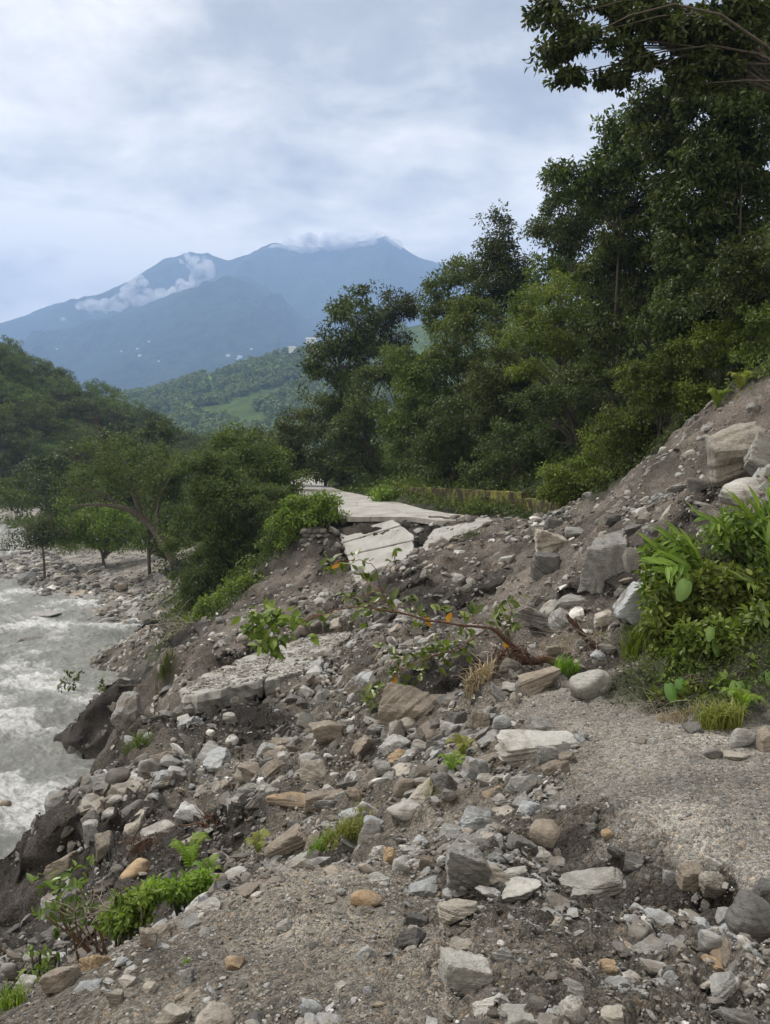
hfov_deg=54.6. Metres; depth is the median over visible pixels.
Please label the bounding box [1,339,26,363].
tree
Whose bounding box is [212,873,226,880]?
rock
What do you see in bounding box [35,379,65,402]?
tree
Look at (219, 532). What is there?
tree
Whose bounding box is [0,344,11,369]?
tree
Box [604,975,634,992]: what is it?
rock
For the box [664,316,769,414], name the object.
bush
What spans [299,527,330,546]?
stone wall
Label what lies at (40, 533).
tree
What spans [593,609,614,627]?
boulder
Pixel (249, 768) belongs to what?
rock
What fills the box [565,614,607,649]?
dead stump
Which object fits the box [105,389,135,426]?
tree
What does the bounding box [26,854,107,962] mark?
shrub
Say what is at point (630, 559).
boulder
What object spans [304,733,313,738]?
rock
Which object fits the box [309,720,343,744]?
boulder
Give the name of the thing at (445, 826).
rock
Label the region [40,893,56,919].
rock
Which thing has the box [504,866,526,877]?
rock
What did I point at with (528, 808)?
rock
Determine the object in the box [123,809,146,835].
rock
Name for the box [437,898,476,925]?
rock
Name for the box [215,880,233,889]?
rock
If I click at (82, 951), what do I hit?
rock
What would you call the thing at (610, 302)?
tree
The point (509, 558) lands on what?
rock
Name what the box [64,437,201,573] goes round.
tree
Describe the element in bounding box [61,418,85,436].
tree
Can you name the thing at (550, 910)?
rock
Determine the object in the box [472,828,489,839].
rock
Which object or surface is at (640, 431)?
bush
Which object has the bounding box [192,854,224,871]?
fern
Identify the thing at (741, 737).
boulder
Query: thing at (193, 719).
rock
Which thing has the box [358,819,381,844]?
rock
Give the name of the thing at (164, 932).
rock
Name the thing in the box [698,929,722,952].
boulder
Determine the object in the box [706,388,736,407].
fern
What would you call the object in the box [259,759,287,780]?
rock
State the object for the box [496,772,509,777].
rock
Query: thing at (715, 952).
rock
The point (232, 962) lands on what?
rock
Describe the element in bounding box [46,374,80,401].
tree
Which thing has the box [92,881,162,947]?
shrub
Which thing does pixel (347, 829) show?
grass tuft
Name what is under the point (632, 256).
tree
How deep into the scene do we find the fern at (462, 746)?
6.81 m
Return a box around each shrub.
[15,942,60,980]
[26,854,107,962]
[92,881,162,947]
[141,866,219,915]
[634,561,674,647]
[636,528,718,602]
[639,571,696,660]
[646,673,710,703]
[655,606,743,683]
[673,558,769,619]
[698,505,769,583]
[707,652,768,689]
[720,593,769,658]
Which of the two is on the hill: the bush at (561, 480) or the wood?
the wood
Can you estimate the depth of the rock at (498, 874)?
3.83 m
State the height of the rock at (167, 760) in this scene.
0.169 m
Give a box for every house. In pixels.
[288,346,295,353]
[306,337,317,343]
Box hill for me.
[127,298,595,427]
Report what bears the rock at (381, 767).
on the ground
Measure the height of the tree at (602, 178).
14.331 m
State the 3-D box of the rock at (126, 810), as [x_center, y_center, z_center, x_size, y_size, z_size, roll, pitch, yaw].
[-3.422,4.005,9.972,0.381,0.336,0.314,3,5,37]
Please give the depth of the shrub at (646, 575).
8.53 m
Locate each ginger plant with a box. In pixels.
[637,518,700,569]
[639,548,696,586]
[685,501,727,536]
[724,471,769,537]
[729,520,769,594]
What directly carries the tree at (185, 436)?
on the hillside
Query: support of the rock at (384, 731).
on the ground
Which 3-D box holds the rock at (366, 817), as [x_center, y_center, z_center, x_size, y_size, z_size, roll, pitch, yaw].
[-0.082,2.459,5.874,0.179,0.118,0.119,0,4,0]
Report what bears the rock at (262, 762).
on the ground
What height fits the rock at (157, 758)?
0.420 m
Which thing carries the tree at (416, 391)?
on the ground
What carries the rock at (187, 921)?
on the ground
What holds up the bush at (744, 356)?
on the ground
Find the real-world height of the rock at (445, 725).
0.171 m
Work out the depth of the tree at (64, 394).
173.93 m
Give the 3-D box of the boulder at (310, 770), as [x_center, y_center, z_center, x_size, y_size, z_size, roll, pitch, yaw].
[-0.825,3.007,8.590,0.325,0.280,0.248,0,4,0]
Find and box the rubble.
[0,369,769,1023]
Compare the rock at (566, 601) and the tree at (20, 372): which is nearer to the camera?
the rock at (566, 601)
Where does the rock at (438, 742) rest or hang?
on the ground
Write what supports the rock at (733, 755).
on the ground
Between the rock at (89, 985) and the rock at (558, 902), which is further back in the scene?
the rock at (558, 902)
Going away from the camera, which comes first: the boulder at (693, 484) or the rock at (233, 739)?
the rock at (233, 739)
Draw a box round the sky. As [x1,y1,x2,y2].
[0,0,769,322]
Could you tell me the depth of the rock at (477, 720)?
7.62 m
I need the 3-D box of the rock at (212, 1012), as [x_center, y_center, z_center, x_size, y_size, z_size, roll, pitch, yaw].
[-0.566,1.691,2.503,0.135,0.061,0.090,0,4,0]
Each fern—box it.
[170,831,210,868]
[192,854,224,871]
[243,829,272,852]
[437,750,465,769]
[444,733,476,756]
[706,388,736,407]
[718,687,767,711]
[725,370,756,389]
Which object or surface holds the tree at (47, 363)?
on the hillside
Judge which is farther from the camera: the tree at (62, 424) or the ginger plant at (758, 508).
the tree at (62, 424)
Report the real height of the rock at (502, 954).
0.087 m
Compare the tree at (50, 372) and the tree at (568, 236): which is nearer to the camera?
the tree at (568, 236)
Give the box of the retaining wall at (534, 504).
[389,487,565,513]
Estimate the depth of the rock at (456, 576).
20.98 m
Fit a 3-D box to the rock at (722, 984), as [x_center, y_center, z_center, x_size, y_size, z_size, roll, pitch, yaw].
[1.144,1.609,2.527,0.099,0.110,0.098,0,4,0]
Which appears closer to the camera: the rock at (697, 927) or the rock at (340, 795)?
the rock at (697, 927)
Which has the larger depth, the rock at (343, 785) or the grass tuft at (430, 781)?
the rock at (343, 785)
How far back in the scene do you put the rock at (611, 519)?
16.30 m
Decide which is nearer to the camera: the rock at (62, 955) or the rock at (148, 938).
the rock at (148, 938)
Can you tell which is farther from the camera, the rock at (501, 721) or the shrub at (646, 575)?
the shrub at (646, 575)
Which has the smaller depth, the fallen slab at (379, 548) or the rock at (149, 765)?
the rock at (149, 765)
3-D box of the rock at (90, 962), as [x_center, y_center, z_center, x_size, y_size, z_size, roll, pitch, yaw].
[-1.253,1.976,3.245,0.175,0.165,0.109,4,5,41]
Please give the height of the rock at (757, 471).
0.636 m
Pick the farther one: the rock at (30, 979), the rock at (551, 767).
the rock at (551, 767)
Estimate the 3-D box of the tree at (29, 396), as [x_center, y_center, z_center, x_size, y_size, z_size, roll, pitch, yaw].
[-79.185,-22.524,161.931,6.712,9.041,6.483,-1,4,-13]
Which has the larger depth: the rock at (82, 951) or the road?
the road
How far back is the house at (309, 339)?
981.03 m
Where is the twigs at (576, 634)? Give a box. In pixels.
[524,589,614,660]
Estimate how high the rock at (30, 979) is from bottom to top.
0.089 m
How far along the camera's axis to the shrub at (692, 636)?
7.47 m
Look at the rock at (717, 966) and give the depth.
2.77 m
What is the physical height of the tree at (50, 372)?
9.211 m
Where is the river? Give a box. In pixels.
[0,518,142,858]
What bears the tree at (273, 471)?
on the ground
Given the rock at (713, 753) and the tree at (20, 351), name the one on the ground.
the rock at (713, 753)
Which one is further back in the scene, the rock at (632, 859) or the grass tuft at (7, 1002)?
the rock at (632, 859)
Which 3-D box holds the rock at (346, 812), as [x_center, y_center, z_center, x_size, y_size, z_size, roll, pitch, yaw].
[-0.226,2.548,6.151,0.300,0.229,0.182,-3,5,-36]
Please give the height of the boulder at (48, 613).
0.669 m
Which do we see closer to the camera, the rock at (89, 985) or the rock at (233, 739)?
the rock at (89, 985)
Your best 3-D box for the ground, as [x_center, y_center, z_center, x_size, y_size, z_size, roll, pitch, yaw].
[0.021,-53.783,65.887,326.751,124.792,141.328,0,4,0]
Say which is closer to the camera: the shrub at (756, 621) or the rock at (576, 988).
the rock at (576, 988)
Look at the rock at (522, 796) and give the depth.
5.15 m
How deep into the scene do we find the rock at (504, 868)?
4.03 m
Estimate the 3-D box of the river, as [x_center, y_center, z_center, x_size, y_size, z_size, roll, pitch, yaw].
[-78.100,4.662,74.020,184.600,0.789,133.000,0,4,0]
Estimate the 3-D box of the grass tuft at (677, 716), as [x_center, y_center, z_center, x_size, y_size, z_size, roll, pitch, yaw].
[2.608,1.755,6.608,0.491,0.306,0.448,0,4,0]
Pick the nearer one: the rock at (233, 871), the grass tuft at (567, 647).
the rock at (233, 871)
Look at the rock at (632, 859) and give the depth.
4.07 m
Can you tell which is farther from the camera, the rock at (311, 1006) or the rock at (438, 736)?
the rock at (438, 736)
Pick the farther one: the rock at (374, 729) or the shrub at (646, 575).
the rock at (374, 729)
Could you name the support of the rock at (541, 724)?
on the ground
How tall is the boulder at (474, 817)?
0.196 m
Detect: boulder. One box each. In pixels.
[0,800,11,805]
[0,962,18,980]
[16,572,36,582]
[16,636,42,642]
[27,610,60,617]
[39,964,80,994]
[44,790,67,811]
[82,819,100,843]
[95,830,113,862]
[110,691,141,730]
[154,1003,192,1023]
[256,742,276,758]
[264,823,306,856]
[296,712,318,728]
[299,758,326,782]
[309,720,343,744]
[377,681,445,727]
[387,799,420,821]
[437,946,492,994]
[445,841,490,890]
[459,806,491,829]
[461,756,489,780]
[514,606,547,629]
[517,666,560,695]
[529,819,559,848]
[530,551,559,580]
[534,529,568,552]
[544,517,561,529]
[554,994,584,1023]
[559,866,626,900]
[569,669,611,699]
[577,530,626,594]
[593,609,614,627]
[612,581,647,627]
[622,547,640,571]
[624,523,641,534]
[687,478,705,491]
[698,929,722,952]
[705,421,764,486]
[718,477,762,506]
[724,889,769,944]
[729,728,755,748]
[743,431,769,475]
[756,726,769,751]
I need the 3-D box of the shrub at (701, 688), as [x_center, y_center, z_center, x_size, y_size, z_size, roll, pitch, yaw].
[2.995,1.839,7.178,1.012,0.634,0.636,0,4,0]
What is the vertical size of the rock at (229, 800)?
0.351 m
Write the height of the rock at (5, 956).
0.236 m
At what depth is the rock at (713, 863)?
3.79 m
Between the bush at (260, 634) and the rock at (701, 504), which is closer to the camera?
the bush at (260, 634)
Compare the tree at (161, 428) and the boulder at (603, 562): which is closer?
the boulder at (603, 562)
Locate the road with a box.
[291,477,475,525]
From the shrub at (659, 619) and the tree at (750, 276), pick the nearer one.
the shrub at (659, 619)
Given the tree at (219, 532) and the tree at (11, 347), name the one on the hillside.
the tree at (11, 347)
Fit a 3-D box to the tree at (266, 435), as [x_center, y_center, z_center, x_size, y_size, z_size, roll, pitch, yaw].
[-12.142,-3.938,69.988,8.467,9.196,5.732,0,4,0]
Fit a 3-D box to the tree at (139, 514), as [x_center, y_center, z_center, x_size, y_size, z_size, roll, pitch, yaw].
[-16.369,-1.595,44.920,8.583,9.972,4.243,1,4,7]
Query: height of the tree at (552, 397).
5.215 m
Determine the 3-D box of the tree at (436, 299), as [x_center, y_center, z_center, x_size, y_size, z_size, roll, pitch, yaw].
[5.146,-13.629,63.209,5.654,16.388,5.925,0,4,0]
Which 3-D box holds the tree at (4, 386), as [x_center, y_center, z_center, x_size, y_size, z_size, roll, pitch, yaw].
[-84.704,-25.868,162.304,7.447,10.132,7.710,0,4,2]
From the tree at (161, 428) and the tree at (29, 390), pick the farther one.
the tree at (29, 390)
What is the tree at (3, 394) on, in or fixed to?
on the hillside
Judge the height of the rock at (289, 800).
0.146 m
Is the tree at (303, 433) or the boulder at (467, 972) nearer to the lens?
the boulder at (467, 972)
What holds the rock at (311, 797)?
on the ground
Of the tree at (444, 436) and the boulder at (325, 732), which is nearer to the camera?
the boulder at (325, 732)
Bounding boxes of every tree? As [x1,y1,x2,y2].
[0,335,24,363]
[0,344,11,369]
[0,351,33,382]
[0,371,16,398]
[0,386,9,403]
[0,433,27,477]
[0,474,98,520]
[0,509,72,578]
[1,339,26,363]
[1,387,36,416]
[1,464,27,488]
[2,426,50,466]
[3,360,30,380]
[3,397,40,434]
[5,373,33,396]
[10,434,110,524]
[16,385,50,408]
[17,403,60,443]
[17,463,55,495]
[19,353,45,379]
[22,354,53,375]
[26,443,68,473]
[28,372,56,391]
[30,359,63,383]
[34,394,61,411]
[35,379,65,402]
[38,398,67,420]
[41,368,76,381]
[42,416,70,439]
[42,495,155,565]
[43,387,73,413]
[44,440,68,465]
[45,404,179,567]
[46,372,79,400]
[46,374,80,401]
[51,399,81,421]
[56,396,93,434]
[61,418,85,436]
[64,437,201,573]
[66,395,96,420]
[68,477,154,520]
[71,384,98,400]
[71,388,97,412]
[75,396,116,430]
[85,377,114,402]
[90,380,121,404]
[91,393,117,413]
[94,415,184,539]
[96,396,122,423]
[98,407,133,432]
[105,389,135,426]
[111,430,152,453]
[123,399,145,422]
[129,423,149,434]
[131,421,144,429]
[132,406,165,431]
[142,430,164,448]
[152,442,294,618]
[155,415,176,447]
[175,430,199,448]
[188,431,214,446]
[197,437,224,453]
[202,420,314,518]
[210,422,295,479]
[253,405,326,501]
[288,391,373,485]
[293,283,392,484]
[319,344,408,483]
[359,279,424,439]
[367,342,467,479]
[393,366,497,485]
[407,291,512,441]
[413,252,478,415]
[440,199,546,409]
[454,415,556,489]
[457,316,561,454]
[485,306,569,376]
[492,266,626,424]
[497,369,630,462]
[498,248,625,418]
[511,166,625,426]
[520,0,769,106]
[536,94,667,416]
[553,297,664,414]
[569,203,694,407]
[579,222,690,351]
[618,74,709,407]
[621,252,736,414]
[642,151,769,372]
[663,0,769,367]
[677,228,769,369]
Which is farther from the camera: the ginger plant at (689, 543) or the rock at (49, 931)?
the ginger plant at (689, 543)
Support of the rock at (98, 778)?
on the ground
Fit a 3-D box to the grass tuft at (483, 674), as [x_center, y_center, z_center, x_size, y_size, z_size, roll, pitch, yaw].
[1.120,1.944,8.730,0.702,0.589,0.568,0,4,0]
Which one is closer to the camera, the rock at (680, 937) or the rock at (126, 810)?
the rock at (680, 937)
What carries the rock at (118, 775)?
on the ground
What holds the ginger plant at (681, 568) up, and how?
on the ground
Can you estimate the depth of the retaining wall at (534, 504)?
34.37 m
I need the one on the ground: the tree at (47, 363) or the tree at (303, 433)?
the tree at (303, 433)
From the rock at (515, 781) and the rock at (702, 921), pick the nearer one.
the rock at (702, 921)
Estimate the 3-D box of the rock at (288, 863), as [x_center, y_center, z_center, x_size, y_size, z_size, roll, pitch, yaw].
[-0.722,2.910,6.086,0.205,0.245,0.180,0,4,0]
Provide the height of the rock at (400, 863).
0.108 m
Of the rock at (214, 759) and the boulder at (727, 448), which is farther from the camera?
the boulder at (727, 448)
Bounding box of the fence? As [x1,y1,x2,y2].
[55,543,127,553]
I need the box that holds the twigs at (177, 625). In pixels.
[133,594,215,652]
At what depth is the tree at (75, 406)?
168.50 m
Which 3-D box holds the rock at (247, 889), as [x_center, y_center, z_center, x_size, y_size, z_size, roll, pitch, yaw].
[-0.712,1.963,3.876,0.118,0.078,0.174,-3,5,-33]
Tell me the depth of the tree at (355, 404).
59.17 m
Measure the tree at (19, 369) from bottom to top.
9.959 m
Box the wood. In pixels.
[104,321,407,461]
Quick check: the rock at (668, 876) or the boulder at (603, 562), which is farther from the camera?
the boulder at (603, 562)
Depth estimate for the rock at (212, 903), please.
3.68 m
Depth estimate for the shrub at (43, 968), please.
4.38 m
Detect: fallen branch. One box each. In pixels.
[56,668,147,692]
[298,548,560,710]
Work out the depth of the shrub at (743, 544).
8.49 m
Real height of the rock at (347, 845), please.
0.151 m
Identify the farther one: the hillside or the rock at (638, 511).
the hillside
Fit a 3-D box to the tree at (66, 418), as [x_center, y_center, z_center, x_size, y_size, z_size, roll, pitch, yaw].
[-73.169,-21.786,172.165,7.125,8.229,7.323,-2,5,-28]
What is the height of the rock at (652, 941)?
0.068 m
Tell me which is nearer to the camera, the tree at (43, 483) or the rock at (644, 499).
the rock at (644, 499)
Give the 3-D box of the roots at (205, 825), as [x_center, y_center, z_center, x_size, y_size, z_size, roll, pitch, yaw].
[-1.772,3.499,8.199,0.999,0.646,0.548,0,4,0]
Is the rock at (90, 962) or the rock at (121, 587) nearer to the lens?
the rock at (90, 962)
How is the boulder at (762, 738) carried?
on the ground
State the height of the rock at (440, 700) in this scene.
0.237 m
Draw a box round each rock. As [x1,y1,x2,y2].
[0,953,23,963]
[12,974,36,992]
[22,951,38,963]
[27,930,47,943]
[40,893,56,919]
[42,932,64,951]
[43,851,78,880]
[46,921,63,934]
[47,951,65,966]
[59,878,82,901]
[65,956,76,962]
[72,783,92,805]
[72,943,98,957]
[74,978,103,991]
[76,796,103,815]
[78,955,112,971]
[90,773,106,790]
[102,807,119,817]
[105,767,130,786]
[105,988,123,1003]
[107,777,140,797]
[114,583,127,591]
[120,799,142,816]
[120,858,149,878]
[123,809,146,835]
[125,772,143,781]
[138,758,159,772]
[139,927,157,948]
[140,819,176,838]
[147,771,174,792]
[149,750,174,762]
[153,921,177,935]
[155,770,175,780]
[157,923,172,939]
[159,754,181,766]
[160,872,176,879]
[173,801,203,820]
[176,716,202,728]
[177,911,197,928]
[179,967,194,987]
[184,894,208,912]
[194,740,217,763]
[195,1001,234,1023]
[196,897,222,913]
[202,747,230,772]
[211,779,231,789]
[212,782,232,794]
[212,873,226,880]
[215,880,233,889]
[220,899,235,909]
[222,712,237,724]
[223,796,238,810]
[225,734,238,745]
[225,866,249,879]
[225,955,244,969]
[233,764,252,782]
[234,787,255,796]
[236,882,259,897]
[237,761,259,776]
[243,783,258,787]
[245,792,266,810]
[254,782,271,791]
[259,757,273,767]
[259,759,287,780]
[266,792,305,809]
[268,737,291,745]
[268,866,286,872]
[275,918,291,934]
[277,751,292,765]
[285,851,309,867]
[299,997,322,1015]
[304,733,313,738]
[304,789,329,812]
[304,830,323,849]
[313,800,337,809]
[323,788,343,799]
[334,790,345,799]
[335,781,356,789]
[338,806,367,824]
[340,837,357,852]
[344,771,355,780]
[350,889,382,906]
[351,735,373,757]
[353,945,375,959]
[354,669,371,685]
[356,800,377,816]
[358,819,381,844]
[363,815,382,823]
[366,725,383,735]
[366,872,390,887]
[373,759,392,775]
[378,734,410,755]
[380,725,388,741]
[383,847,395,864]
[386,716,416,737]
[387,748,405,765]
[389,720,404,736]
[392,755,413,766]
[392,763,410,775]
[392,855,409,872]
[393,777,415,797]
[394,608,424,624]
[394,927,426,949]
[400,747,418,757]
[404,911,427,925]
[408,777,432,802]
[408,875,437,897]
[410,739,425,751]
[413,834,427,844]
[418,854,435,870]
[419,720,436,739]
[425,731,445,749]
[429,772,458,793]
[431,738,444,746]
[436,689,461,707]
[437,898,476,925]
[438,823,460,837]
[439,719,454,730]
[445,725,461,736]
[446,711,470,723]
[449,723,463,728]
[449,936,471,950]
[452,573,463,583]
[452,628,465,639]
[452,777,462,783]
[454,832,469,841]
[458,729,472,735]
[466,577,475,583]
[468,711,490,729]
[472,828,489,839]
[472,996,495,1016]
[475,729,498,747]
[476,752,496,763]
[481,785,503,798]
[488,861,506,870]
[488,864,509,884]
[490,947,516,962]
[491,681,506,700]
[491,805,513,815]
[492,714,510,729]
[495,729,578,767]
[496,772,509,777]
[499,555,514,563]
[500,1003,537,1023]
[501,876,540,903]
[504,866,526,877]
[505,773,531,794]
[506,834,538,856]
[506,905,525,914]
[512,791,529,803]
[515,774,545,794]
[516,800,541,816]
[531,717,555,730]
[535,745,558,764]
[535,846,551,861]
[540,759,569,778]
[542,907,562,917]
[544,645,560,656]
[544,890,570,911]
[545,607,568,630]
[548,856,564,866]
[556,594,586,609]
[558,750,575,761]
[563,979,584,1000]
[565,526,582,537]
[598,958,617,974]
[600,1004,623,1023]
[601,828,613,840]
[604,514,620,525]
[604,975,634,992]
[618,577,631,583]
[622,852,645,873]
[624,917,650,940]
[629,933,666,955]
[633,507,647,517]
[639,496,649,502]
[639,957,665,974]
[644,907,674,925]
[647,526,658,536]
[662,869,675,885]
[668,935,684,945]
[674,962,692,975]
[675,861,703,893]
[681,721,702,733]
[684,924,706,938]
[687,914,710,928]
[694,501,709,506]
[698,871,725,898]
[701,954,723,971]
[704,749,722,758]
[705,856,723,871]
[708,942,730,963]
[709,970,736,1006]
[718,923,729,936]
[719,1006,758,1023]
[720,936,732,965]
[721,750,751,760]
[745,402,759,410]
[752,467,763,477]
[752,877,769,895]
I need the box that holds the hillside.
[0,372,216,499]
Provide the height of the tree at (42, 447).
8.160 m
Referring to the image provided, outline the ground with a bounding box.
[0,224,769,1023]
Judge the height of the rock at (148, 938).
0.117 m
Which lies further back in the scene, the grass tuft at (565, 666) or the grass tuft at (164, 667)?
the grass tuft at (164, 667)
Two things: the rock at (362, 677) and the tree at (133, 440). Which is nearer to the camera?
the rock at (362, 677)
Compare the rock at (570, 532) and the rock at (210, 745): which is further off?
the rock at (570, 532)
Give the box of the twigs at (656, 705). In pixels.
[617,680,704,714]
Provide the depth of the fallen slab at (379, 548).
28.88 m
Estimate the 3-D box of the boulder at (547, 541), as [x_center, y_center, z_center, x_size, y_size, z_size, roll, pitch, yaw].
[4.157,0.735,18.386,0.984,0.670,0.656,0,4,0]
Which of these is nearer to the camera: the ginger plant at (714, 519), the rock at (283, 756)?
the ginger plant at (714, 519)
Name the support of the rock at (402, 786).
on the ground
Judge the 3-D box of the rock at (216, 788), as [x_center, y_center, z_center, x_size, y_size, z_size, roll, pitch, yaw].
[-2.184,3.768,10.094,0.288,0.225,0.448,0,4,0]
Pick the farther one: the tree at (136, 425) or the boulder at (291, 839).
the tree at (136, 425)
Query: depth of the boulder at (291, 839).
6.42 m
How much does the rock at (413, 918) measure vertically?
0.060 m
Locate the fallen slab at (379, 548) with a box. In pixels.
[339,520,414,581]
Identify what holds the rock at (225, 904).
on the ground
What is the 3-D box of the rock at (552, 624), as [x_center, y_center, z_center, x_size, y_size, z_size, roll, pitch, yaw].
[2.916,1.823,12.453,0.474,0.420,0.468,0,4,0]
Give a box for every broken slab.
[179,650,271,713]
[264,631,352,696]
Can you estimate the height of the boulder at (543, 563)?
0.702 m
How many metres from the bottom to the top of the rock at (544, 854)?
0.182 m
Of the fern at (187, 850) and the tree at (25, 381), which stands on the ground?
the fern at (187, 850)
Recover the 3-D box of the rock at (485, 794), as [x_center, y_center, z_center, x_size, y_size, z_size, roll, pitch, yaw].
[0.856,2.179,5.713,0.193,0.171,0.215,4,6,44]
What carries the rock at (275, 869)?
on the ground
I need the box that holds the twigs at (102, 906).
[45,871,128,964]
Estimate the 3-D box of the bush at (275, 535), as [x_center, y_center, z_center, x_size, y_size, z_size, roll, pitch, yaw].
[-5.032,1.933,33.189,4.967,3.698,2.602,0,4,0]
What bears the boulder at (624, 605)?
on the ground
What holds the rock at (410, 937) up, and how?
on the ground
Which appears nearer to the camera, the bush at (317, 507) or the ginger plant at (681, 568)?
the ginger plant at (681, 568)
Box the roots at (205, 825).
[173,801,228,838]
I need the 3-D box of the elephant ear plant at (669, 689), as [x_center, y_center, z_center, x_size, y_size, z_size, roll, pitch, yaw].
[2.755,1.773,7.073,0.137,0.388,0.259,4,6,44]
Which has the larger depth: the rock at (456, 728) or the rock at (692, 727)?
the rock at (456, 728)
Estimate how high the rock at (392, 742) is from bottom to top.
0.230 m
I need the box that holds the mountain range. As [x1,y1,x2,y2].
[0,236,556,346]
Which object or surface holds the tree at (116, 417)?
on the hillside
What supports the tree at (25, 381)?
on the hillside
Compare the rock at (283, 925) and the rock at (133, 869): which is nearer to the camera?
the rock at (283, 925)
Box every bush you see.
[181,568,263,623]
[220,524,287,587]
[231,597,318,661]
[263,489,351,550]
[365,480,420,501]
[456,498,523,514]
[534,425,626,507]
[573,401,677,490]
[602,342,717,441]
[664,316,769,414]
[727,300,769,367]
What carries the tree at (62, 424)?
on the hillside
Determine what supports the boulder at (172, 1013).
on the ground
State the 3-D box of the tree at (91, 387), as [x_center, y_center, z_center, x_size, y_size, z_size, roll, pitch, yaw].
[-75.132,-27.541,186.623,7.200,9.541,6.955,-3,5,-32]
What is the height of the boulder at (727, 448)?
1.478 m
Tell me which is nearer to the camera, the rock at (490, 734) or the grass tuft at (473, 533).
the rock at (490, 734)
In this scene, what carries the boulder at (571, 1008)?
on the ground
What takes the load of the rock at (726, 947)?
on the ground
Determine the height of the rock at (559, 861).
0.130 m
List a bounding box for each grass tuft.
[0,975,37,1011]
[119,727,153,754]
[153,645,177,693]
[298,826,336,857]
[317,797,382,853]
[417,775,441,796]
[453,528,485,543]
[454,653,511,699]
[536,626,606,654]
[547,652,586,677]
[606,608,647,662]
[652,699,705,724]
[686,693,755,731]
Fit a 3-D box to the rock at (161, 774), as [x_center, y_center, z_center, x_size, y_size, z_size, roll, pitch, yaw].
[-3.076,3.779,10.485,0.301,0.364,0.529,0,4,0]
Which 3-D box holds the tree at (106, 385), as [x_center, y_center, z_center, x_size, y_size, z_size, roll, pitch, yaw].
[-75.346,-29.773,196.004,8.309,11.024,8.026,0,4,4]
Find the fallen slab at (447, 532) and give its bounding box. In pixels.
[422,517,491,550]
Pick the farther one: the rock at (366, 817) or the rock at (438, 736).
the rock at (438, 736)
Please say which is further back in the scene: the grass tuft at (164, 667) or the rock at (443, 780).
the grass tuft at (164, 667)
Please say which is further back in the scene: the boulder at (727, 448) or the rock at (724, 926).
the boulder at (727, 448)
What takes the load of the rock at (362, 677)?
on the ground
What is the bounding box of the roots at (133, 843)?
[112,831,162,864]
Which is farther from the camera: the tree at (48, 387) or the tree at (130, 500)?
the tree at (48, 387)
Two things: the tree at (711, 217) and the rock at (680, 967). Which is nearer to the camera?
the rock at (680, 967)
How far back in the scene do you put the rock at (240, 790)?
9.03 m
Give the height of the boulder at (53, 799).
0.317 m
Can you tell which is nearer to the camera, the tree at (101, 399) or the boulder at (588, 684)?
the boulder at (588, 684)
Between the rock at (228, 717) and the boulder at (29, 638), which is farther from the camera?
the boulder at (29, 638)
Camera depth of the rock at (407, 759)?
7.55 m
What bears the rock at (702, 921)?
on the ground
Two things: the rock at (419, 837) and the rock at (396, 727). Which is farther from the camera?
the rock at (396, 727)
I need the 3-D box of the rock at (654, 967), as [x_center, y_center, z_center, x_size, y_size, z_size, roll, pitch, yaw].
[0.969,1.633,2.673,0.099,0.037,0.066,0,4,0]
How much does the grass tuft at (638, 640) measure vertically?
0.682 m
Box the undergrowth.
[0,221,769,721]
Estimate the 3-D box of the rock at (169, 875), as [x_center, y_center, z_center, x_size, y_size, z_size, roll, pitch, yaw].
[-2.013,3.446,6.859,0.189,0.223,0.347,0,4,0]
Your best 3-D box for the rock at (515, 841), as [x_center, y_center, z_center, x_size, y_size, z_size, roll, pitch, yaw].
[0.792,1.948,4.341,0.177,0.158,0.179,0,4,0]
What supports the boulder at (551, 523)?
on the ground
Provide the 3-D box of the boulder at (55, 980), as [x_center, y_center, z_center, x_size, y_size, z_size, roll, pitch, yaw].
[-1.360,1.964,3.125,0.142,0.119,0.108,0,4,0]
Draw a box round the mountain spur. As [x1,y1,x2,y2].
[12,275,325,395]
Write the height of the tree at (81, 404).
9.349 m
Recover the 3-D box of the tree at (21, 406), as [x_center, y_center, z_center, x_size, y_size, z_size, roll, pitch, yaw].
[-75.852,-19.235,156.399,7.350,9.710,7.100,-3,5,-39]
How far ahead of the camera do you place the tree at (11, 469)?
140.27 m
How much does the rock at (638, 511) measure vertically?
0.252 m
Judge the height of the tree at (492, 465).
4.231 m
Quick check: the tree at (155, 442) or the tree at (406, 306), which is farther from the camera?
the tree at (155, 442)
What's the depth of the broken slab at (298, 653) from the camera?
18.51 m
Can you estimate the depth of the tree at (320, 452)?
65.16 m
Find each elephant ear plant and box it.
[664,678,684,703]
[675,578,691,601]
[706,625,720,660]
[729,669,769,699]
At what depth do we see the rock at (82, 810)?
10.36 m
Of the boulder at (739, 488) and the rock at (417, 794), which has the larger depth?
the boulder at (739, 488)
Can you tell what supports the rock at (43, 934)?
on the ground
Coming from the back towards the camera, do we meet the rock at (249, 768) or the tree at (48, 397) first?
the tree at (48, 397)
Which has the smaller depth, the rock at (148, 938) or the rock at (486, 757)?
the rock at (148, 938)
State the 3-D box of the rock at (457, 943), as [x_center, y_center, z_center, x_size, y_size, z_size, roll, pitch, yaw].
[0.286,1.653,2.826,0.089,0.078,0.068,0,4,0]

